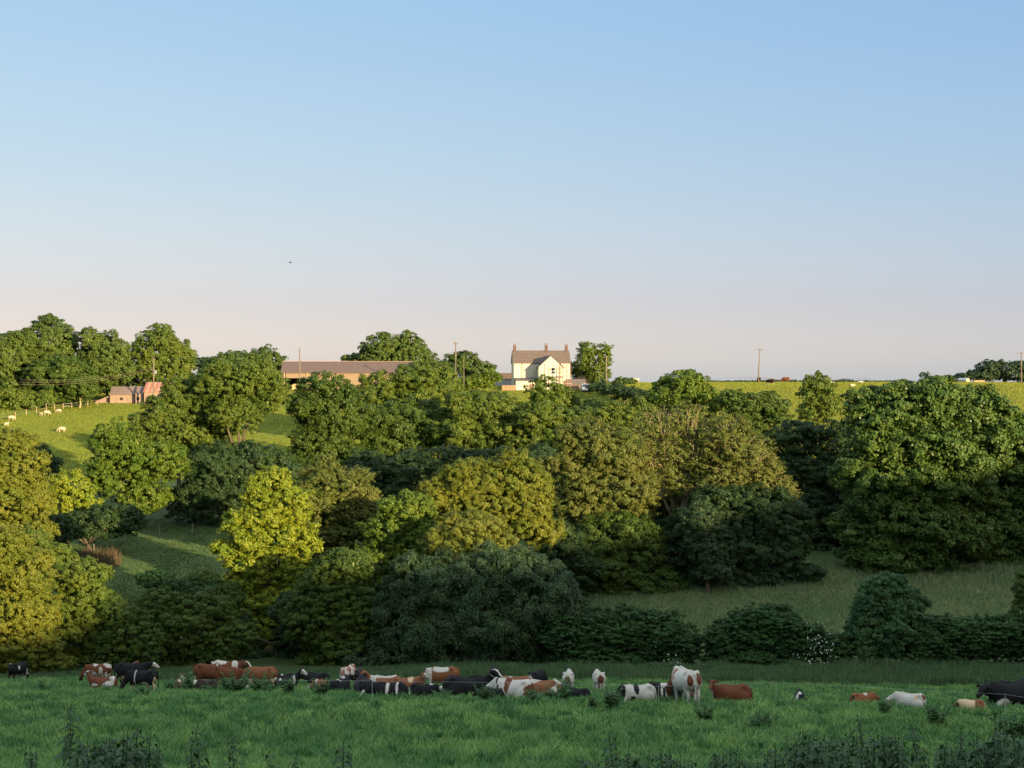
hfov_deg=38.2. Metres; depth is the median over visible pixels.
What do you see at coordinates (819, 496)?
holly tree
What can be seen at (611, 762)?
nettle
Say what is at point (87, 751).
nettle
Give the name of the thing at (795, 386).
pasture grass
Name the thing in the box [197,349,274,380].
broadleaf tree
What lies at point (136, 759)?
nettle
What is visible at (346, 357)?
hawthorn bush
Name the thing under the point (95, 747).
nettle
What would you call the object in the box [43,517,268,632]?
field grass
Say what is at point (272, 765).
nettle
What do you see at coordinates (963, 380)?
field shelter
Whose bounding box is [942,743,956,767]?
nettle
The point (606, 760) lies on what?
nettle
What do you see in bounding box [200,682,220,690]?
thistle
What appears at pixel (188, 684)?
thistle
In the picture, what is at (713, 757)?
nettle
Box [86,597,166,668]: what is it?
hawthorn bush
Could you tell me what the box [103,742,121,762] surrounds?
nettle
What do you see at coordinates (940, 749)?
nettle
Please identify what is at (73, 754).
nettle
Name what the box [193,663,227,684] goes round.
cow
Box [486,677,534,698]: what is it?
cow
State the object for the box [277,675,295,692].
thistle
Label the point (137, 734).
nettle
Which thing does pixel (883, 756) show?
nettle
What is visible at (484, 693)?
thistle
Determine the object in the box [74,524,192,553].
stock fence
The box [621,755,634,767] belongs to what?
nettle
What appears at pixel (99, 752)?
nettle
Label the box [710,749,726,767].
nettle
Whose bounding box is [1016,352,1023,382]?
utility pole
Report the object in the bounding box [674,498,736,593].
ivy tree
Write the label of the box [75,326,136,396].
broadleaf tree
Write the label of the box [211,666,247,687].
cow
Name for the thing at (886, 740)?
nettle
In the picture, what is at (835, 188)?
sky
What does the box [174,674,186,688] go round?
cow
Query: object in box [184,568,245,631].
hazel
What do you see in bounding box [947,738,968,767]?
nettle
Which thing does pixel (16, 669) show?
cow
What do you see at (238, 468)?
holly tree
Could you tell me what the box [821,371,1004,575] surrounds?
sycamore
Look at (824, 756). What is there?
nettle
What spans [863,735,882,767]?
nettle
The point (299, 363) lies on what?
utility pole
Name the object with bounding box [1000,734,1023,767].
nettle
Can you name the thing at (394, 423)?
broadleaf tree
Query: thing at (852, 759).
nettle
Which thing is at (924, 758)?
nettle
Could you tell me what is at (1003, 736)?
nettle
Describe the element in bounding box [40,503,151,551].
hawthorn bush
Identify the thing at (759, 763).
nettle
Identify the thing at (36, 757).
nettle
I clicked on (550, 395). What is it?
sycamore
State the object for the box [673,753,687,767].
nettle
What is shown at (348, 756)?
nettle
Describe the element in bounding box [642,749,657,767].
nettle
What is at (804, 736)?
nettle
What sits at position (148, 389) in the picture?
rusty shed
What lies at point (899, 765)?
nettle
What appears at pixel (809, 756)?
nettle
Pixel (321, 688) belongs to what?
thistle
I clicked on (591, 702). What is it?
thistle
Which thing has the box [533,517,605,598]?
oak
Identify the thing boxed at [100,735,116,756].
nettle
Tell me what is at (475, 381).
hawthorn bush
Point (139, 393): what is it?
stone shed
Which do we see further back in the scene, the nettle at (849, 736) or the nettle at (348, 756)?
the nettle at (849, 736)
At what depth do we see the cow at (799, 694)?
60.59 m
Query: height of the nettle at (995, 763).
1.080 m
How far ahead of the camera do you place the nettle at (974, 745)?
8.64 m
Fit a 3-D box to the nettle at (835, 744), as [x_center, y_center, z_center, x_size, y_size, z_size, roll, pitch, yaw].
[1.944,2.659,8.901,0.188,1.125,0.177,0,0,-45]
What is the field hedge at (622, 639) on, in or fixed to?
on the ground at (274, 662)
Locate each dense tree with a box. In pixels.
[280,370,373,469]
[341,441,577,519]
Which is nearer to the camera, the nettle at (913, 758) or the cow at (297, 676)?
the nettle at (913, 758)
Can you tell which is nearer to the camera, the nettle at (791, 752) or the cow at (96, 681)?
the nettle at (791, 752)
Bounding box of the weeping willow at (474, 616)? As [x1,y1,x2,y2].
[337,538,598,666]
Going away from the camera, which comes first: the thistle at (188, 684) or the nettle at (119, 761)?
the nettle at (119, 761)
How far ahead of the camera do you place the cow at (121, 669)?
95.81 m
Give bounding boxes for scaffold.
[559,363,571,385]
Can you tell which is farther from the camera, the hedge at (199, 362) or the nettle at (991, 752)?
the hedge at (199, 362)
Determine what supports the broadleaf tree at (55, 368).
on the ground at (274, 662)
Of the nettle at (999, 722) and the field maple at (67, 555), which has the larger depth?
the field maple at (67, 555)
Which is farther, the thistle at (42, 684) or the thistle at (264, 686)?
the thistle at (42, 684)
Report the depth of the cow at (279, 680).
87.82 m
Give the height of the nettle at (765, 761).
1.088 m
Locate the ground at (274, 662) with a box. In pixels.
[0,382,1023,767]
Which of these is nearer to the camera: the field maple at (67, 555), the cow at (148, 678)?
the cow at (148, 678)
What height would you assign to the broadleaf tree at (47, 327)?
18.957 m
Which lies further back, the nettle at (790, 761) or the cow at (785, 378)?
the cow at (785, 378)
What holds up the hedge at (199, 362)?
on the ground at (274, 662)
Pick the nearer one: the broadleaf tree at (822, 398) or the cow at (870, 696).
the cow at (870, 696)
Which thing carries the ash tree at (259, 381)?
on the ground at (274, 662)
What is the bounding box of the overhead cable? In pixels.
[20,369,144,384]
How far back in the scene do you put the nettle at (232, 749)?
8.58 m
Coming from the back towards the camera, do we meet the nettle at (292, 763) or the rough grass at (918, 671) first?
the rough grass at (918, 671)
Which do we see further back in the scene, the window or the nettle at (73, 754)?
the window
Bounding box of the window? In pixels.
[551,367,555,374]
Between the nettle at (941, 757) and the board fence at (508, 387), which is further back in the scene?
the board fence at (508, 387)
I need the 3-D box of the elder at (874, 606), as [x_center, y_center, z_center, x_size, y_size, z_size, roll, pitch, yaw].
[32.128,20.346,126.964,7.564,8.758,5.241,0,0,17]
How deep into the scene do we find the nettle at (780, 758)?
8.20 m
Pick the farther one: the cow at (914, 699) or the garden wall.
the garden wall
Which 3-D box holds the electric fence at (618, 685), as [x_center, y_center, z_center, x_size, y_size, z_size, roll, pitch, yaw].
[-0.322,13.819,62.172,43.851,5.823,13.744,0,0,26]
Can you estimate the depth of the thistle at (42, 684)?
80.08 m
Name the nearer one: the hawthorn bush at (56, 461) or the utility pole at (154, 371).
the hawthorn bush at (56, 461)
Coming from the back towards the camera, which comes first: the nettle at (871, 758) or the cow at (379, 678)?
the cow at (379, 678)
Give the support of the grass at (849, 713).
on the ground at (274, 662)
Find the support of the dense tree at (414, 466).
on the ground at (274, 662)
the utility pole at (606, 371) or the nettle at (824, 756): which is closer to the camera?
the nettle at (824, 756)
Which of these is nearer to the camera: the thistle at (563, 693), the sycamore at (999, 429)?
the thistle at (563, 693)
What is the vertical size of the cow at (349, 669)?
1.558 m
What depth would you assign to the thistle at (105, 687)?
76.06 m
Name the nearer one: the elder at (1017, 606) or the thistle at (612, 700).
the thistle at (612, 700)
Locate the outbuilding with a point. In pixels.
(507, 379)
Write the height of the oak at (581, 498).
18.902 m
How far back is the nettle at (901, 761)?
7.59 m
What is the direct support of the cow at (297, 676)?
on the ground at (274, 662)
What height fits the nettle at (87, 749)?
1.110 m
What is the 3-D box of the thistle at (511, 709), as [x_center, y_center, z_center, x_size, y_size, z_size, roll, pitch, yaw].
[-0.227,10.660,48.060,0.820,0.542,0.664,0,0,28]
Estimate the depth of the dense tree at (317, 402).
211.73 m
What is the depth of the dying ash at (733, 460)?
166.49 m
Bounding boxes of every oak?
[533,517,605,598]
[534,415,661,536]
[572,509,694,596]
[635,481,695,566]
[656,481,827,589]
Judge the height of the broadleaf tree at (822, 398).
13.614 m
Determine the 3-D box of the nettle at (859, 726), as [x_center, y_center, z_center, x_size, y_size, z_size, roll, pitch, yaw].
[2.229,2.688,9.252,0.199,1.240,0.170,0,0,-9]
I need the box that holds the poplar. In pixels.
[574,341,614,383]
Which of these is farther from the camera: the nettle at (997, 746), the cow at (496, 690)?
the cow at (496, 690)
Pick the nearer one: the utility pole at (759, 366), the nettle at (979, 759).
the nettle at (979, 759)
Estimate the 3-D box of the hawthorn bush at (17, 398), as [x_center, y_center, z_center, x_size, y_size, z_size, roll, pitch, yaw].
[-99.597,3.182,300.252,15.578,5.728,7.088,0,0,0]
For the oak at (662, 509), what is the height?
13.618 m
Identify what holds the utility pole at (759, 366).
on the ground at (274, 662)
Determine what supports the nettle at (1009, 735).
on the ground at (274, 662)
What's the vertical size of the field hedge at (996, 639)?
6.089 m
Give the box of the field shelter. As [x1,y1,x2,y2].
[958,378,969,381]
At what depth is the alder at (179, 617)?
127.61 m
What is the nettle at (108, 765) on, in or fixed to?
on the ground at (274, 662)
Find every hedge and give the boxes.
[171,357,208,369]
[535,603,703,664]
[585,380,659,401]
[706,377,914,381]
[817,612,1023,663]
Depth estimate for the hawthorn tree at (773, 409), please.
234.18 m
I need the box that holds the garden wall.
[95,396,109,402]
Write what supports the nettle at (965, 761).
on the ground at (274, 662)
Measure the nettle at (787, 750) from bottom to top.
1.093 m
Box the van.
[580,384,588,391]
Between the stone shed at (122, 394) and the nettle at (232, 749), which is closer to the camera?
the nettle at (232, 749)
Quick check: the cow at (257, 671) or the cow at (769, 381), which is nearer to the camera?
the cow at (257, 671)
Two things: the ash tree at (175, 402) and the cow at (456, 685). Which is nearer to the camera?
the cow at (456, 685)
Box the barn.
[281,361,411,388]
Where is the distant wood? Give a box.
[952,359,1023,381]
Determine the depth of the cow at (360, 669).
83.34 m
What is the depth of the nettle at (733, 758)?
8.50 m
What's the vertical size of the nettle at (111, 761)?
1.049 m
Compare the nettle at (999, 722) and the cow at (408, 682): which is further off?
the cow at (408, 682)
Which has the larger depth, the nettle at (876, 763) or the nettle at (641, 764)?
the nettle at (876, 763)
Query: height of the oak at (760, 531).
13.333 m
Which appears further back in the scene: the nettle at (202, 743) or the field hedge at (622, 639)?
the field hedge at (622, 639)
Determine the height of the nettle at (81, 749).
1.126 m
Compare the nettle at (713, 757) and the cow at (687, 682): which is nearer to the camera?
the nettle at (713, 757)
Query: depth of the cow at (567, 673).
77.31 m
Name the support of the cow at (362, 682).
on the ground at (274, 662)
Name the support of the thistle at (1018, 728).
on the ground at (274, 662)
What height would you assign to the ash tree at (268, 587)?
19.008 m
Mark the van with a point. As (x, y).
(582, 387)
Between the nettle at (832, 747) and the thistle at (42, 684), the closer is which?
the nettle at (832, 747)
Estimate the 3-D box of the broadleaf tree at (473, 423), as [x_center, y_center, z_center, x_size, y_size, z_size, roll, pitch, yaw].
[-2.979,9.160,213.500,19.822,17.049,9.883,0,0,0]
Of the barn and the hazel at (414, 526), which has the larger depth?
the barn
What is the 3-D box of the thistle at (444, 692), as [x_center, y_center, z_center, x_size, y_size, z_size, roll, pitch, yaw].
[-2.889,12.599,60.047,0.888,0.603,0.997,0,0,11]
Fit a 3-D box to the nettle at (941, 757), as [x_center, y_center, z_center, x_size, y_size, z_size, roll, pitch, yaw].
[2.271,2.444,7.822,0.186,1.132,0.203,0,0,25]
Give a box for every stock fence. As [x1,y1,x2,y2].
[1,400,97,417]
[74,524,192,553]
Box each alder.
[125,584,259,667]
[203,581,334,659]
[276,546,394,665]
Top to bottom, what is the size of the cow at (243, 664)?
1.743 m
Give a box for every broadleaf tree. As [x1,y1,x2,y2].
[0,330,39,399]
[14,313,79,382]
[22,354,103,406]
[64,374,98,407]
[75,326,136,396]
[127,322,198,385]
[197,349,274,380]
[250,344,288,378]
[347,395,459,473]
[348,329,440,381]
[352,359,467,411]
[424,389,543,455]
[438,350,496,376]
[498,395,658,463]
[795,370,843,443]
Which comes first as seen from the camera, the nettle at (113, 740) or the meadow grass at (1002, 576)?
the nettle at (113, 740)
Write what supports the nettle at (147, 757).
on the ground at (274, 662)
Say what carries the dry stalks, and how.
on the ground at (274, 662)
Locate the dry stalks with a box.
[78,544,123,569]
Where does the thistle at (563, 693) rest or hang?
on the ground at (274, 662)
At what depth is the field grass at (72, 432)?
282.15 m
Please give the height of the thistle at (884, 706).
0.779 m
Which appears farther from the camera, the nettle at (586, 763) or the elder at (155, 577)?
the elder at (155, 577)
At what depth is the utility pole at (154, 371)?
302.86 m
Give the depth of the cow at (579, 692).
59.78 m
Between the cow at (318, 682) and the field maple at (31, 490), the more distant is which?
the field maple at (31, 490)
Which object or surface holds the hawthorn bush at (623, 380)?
on the ground at (274, 662)
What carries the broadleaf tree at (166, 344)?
on the ground at (274, 662)
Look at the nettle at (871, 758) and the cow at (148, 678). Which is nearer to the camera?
the nettle at (871, 758)
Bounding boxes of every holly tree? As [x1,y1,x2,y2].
[163,438,301,526]
[761,419,865,550]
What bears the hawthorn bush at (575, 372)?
on the ground at (274, 662)
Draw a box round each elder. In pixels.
[133,569,220,599]
[842,570,931,661]
[1007,568,1023,622]
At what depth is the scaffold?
334.22 m
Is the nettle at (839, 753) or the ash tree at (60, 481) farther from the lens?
the ash tree at (60, 481)
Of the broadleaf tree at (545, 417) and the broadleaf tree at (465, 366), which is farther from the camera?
the broadleaf tree at (465, 366)
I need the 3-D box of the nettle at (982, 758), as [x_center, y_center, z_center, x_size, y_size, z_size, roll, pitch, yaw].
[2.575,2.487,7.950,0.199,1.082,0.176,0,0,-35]
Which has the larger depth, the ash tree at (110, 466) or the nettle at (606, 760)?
the ash tree at (110, 466)
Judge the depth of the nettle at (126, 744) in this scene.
8.44 m
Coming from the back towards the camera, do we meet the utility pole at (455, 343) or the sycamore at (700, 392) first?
the utility pole at (455, 343)
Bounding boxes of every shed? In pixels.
[107,386,137,402]
[135,386,144,403]
[143,382,170,404]
[567,379,586,389]
[577,375,592,383]
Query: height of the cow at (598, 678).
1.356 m
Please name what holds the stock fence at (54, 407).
on the ground at (274, 662)
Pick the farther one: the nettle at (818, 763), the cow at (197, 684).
the cow at (197, 684)
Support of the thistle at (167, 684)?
on the ground at (274, 662)
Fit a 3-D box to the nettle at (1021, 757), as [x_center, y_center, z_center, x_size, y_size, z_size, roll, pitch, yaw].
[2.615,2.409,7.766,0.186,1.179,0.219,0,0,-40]
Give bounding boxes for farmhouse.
[511,343,570,389]
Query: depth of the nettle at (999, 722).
9.62 m
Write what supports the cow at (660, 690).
on the ground at (274, 662)
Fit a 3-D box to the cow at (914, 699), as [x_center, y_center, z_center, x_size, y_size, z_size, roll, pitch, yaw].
[15.444,12.416,58.093,1.682,0.649,0.820,0,0,28]
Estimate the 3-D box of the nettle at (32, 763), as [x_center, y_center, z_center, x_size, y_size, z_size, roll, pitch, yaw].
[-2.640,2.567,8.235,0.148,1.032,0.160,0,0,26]
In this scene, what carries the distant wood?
on the ground at (274, 662)
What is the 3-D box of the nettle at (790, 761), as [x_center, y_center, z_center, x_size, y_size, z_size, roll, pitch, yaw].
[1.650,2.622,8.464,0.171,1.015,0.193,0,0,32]
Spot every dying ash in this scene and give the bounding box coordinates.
[622,399,723,556]
[690,412,803,547]
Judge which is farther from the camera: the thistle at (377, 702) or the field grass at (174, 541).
the field grass at (174, 541)
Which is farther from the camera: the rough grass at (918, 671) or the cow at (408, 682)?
the rough grass at (918, 671)
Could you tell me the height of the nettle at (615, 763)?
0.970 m
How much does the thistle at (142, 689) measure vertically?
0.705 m
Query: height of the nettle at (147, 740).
1.110 m
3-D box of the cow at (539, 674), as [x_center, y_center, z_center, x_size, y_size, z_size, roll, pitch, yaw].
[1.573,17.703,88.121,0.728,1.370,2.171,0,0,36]
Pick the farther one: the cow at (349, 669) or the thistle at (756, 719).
the cow at (349, 669)
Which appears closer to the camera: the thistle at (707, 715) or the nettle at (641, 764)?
the nettle at (641, 764)
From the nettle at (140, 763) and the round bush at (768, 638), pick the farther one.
the round bush at (768, 638)
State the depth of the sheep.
273.80 m
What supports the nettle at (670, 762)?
on the ground at (274, 662)
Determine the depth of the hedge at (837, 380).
897.44 m
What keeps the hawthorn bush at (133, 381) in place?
on the ground at (274, 662)
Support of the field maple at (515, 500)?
on the ground at (274, 662)
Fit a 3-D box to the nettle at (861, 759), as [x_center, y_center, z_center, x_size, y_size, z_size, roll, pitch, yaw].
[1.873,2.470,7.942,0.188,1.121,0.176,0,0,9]
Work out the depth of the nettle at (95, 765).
7.58 m
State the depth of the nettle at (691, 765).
8.88 m
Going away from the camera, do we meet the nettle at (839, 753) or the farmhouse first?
the nettle at (839, 753)
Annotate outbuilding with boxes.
[491,373,511,385]
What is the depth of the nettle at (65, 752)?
8.45 m
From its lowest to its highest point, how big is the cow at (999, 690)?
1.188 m
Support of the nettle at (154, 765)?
on the ground at (274, 662)
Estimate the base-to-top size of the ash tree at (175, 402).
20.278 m
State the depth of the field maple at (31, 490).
164.51 m
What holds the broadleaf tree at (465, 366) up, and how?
on the ground at (274, 662)
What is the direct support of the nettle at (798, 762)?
on the ground at (274, 662)
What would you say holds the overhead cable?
attached to the utility pole at (154, 371)
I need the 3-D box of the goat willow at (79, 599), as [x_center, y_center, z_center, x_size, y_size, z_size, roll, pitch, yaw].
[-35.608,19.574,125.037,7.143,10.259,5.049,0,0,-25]
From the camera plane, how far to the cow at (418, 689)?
62.79 m
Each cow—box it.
[8,661,30,679]
[79,663,111,681]
[85,670,117,688]
[114,662,159,682]
[119,669,158,689]
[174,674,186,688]
[182,680,217,690]
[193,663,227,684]
[211,660,251,682]
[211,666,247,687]
[243,666,277,685]
[263,677,293,686]
[276,669,307,686]
[300,672,329,683]
[308,679,326,687]
[327,674,354,690]
[339,664,355,682]
[353,673,372,693]
[354,666,364,680]
[360,681,407,696]
[361,670,398,682]
[390,672,428,686]
[409,682,441,695]
[420,666,459,683]
[442,669,502,696]
[472,686,504,698]
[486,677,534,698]
[503,675,529,679]
[523,679,561,695]
[527,669,548,680]
[560,669,573,686]
[567,687,590,698]
[592,669,605,688]
[612,683,656,701]
[649,681,696,700]
[662,666,701,703]
[707,679,752,702]
[766,379,774,384]
[781,377,789,381]
[793,689,806,700]
[850,692,879,702]
[886,691,926,707]
[952,699,985,711]
[976,678,1023,705]
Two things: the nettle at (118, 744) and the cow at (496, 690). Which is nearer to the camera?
the nettle at (118, 744)
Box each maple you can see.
[0,427,60,541]
[3,523,80,577]
[415,447,566,549]
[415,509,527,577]
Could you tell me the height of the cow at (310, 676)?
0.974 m
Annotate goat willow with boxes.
[0,523,78,673]
[48,555,128,668]
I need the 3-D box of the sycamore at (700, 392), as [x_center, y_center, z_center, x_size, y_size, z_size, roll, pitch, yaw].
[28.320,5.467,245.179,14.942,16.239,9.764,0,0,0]
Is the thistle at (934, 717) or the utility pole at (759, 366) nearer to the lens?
the thistle at (934, 717)
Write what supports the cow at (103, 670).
on the ground at (274, 662)
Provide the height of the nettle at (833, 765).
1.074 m
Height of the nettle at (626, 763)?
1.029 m
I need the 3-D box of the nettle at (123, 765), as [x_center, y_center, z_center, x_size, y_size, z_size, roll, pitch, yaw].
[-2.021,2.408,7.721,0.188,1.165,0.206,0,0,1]
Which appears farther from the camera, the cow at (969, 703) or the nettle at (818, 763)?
the cow at (969, 703)
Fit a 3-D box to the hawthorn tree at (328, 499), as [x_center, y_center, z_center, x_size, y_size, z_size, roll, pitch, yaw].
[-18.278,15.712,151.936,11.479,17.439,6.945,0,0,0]
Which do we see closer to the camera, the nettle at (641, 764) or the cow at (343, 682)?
the nettle at (641, 764)
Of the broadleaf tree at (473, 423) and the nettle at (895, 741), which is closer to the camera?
the nettle at (895, 741)
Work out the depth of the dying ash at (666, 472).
168.77 m
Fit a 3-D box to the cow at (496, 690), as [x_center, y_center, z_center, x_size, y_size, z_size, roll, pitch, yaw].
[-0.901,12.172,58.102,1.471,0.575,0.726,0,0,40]
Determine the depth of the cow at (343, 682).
75.65 m
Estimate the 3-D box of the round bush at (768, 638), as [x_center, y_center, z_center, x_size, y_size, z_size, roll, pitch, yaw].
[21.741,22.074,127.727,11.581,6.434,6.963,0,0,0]
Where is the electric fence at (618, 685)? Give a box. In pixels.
[192,679,1018,713]
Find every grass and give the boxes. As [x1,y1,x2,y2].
[0,386,530,479]
[0,656,1023,685]
[0,673,1023,767]
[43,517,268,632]
[525,381,1023,469]
[532,558,1023,657]
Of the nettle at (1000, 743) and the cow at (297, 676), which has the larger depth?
the cow at (297, 676)
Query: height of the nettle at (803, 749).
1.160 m
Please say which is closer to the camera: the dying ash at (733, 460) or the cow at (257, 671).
the cow at (257, 671)
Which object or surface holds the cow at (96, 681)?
on the ground at (274, 662)
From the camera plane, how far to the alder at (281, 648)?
134.84 m
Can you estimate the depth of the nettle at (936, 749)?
9.40 m
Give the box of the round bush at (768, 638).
[697,602,836,665]
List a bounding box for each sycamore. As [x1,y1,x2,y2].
[523,374,615,421]
[639,368,723,461]
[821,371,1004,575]
[941,383,1023,566]
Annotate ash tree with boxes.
[38,467,106,547]
[81,416,191,524]
[123,372,236,513]
[190,358,292,497]
[208,465,323,647]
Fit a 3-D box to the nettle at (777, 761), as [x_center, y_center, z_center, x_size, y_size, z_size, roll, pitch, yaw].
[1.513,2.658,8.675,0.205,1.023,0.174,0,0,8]
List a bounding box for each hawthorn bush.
[0,386,58,410]
[22,443,64,480]
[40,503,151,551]
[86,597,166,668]
[98,372,139,392]
[340,352,354,360]
[437,369,502,391]
[570,360,592,378]
[612,376,638,383]
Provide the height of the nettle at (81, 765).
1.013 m
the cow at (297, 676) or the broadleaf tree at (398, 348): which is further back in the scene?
the broadleaf tree at (398, 348)
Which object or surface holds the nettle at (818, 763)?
on the ground at (274, 662)
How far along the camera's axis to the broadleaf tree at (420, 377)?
249.63 m
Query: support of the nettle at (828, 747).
on the ground at (274, 662)
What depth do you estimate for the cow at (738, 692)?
59.74 m
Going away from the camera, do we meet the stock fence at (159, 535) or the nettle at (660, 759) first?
the nettle at (660, 759)
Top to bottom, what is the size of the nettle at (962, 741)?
1.140 m
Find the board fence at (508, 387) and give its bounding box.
[502,385,514,390]
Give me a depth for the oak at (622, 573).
159.81 m
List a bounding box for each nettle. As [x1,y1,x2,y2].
[23,746,38,767]
[23,758,40,767]
[50,708,87,767]
[67,747,87,767]
[70,758,84,767]
[73,736,91,767]
[79,741,94,765]
[82,740,102,767]
[87,753,103,767]
[89,739,107,767]
[92,745,107,767]
[98,747,117,767]
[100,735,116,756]
[101,751,121,767]
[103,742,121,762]
[105,743,125,767]
[114,736,139,767]
[115,732,133,767]
[118,731,133,763]
[125,747,146,767]
[128,748,145,767]
[130,728,144,762]
[134,743,157,767]
[139,732,157,764]
[148,749,165,767]
[151,741,167,767]
[181,736,200,767]
[187,730,209,767]
[222,730,244,767]
[261,754,278,767]
[289,755,302,767]
[332,740,352,767]
[575,756,592,767]
[598,731,620,766]
[605,757,620,767]
[609,757,624,767]
[618,755,635,767]
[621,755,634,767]
[631,750,648,767]
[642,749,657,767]
[654,748,669,767]
[666,752,676,767]
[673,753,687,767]
[686,759,699,767]
[703,755,721,767]
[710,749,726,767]
[715,755,731,767]
[723,748,738,767]
[731,753,745,767]
[751,758,763,767]
[759,748,776,767]
[763,746,783,767]
[770,750,787,767]
[776,734,792,767]
[784,747,801,765]
[784,758,797,767]
[785,740,804,767]
[791,730,811,766]
[795,750,816,767]
[799,741,819,767]
[806,741,833,767]
[811,728,823,765]
[814,735,836,767]
[824,736,837,766]
[825,735,843,767]
[827,749,837,767]
[828,751,841,767]
[834,744,851,767]
[839,729,857,767]
[839,747,857,767]
[845,734,864,767]
[850,714,870,766]
[852,740,869,767]
[862,748,882,767]
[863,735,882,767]
[863,738,880,767]
[874,731,893,767]
[874,751,890,765]
[878,751,898,767]
[886,743,907,767]
[888,732,908,766]
[891,738,906,767]
[894,749,911,767]
[901,725,928,767]
[914,749,933,767]
[930,748,947,767]
[933,741,955,767]
[934,744,948,767]
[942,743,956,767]
[945,751,962,767]
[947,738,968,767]
[953,728,969,762]
[957,750,973,767]
[966,742,980,767]
[967,739,983,767]
[967,749,987,767]
[968,731,982,766]
[975,738,994,767]
[985,727,1009,767]
[990,728,1020,767]
[990,737,1011,767]
[991,709,1006,757]
[991,758,1006,767]
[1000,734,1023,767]
[1006,727,1021,767]
[1006,735,1023,767]
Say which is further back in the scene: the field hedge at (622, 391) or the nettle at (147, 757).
the field hedge at (622, 391)
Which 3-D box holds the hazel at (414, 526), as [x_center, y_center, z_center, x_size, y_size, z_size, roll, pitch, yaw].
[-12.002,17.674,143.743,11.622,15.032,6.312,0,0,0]
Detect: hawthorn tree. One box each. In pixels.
[287,452,385,616]
[711,388,794,474]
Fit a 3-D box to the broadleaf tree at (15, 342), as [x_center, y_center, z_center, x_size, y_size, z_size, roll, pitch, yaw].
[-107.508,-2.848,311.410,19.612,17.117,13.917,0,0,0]
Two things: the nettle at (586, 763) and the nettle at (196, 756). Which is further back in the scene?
the nettle at (196, 756)
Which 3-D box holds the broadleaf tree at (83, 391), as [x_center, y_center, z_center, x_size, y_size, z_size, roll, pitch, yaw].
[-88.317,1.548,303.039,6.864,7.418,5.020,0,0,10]
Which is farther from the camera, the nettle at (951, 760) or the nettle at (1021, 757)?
the nettle at (951, 760)
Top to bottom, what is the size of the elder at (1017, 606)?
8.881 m
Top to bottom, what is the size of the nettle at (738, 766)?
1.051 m
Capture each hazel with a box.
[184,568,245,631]
[339,488,438,628]
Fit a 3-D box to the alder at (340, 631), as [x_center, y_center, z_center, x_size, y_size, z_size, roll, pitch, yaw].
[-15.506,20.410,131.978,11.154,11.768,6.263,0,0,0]
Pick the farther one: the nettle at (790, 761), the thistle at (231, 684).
the thistle at (231, 684)
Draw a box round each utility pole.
[153,357,156,394]
[299,348,299,379]
[454,342,457,390]
[605,356,606,384]
[758,350,759,381]
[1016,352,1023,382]
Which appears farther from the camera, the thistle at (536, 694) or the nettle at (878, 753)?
the thistle at (536, 694)
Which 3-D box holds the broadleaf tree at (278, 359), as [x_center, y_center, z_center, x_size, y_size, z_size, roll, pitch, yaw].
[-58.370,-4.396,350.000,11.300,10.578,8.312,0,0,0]
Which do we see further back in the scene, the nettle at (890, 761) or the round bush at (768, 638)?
the round bush at (768, 638)
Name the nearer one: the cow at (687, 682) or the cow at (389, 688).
the cow at (687, 682)
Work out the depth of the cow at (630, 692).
58.77 m
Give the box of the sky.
[0,0,1023,381]
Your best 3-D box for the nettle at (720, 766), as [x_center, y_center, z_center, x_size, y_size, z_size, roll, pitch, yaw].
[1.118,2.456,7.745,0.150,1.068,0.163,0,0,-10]
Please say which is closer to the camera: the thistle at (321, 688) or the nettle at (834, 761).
the nettle at (834, 761)
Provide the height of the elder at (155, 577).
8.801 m
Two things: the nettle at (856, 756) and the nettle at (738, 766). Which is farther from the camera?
the nettle at (856, 756)
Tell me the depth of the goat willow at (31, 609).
119.81 m
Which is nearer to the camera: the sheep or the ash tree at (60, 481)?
the ash tree at (60, 481)
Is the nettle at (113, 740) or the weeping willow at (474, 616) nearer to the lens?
the nettle at (113, 740)
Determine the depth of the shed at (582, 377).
347.06 m
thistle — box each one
[30,677,56,689]
[100,683,111,690]
[130,682,151,694]
[162,677,174,690]
[171,671,194,689]
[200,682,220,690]
[218,668,250,691]
[241,672,282,691]
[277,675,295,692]
[303,677,331,694]
[367,697,383,709]
[430,688,451,695]
[473,683,498,700]
[496,702,516,716]
[524,687,544,700]
[536,676,575,699]
[587,693,599,707]
[601,683,622,710]
[692,701,714,720]
[738,708,781,727]
[876,695,894,713]
[923,699,955,725]
[982,705,1023,737]
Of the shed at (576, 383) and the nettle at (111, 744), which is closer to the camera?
the nettle at (111, 744)
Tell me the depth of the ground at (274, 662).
192.79 m
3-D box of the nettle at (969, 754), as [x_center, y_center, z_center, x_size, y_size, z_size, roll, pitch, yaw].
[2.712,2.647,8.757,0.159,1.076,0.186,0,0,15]
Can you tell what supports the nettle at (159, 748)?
on the ground at (274, 662)
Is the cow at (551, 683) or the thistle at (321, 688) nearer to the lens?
the cow at (551, 683)
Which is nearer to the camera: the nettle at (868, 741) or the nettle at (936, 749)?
the nettle at (868, 741)
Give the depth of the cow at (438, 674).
79.79 m

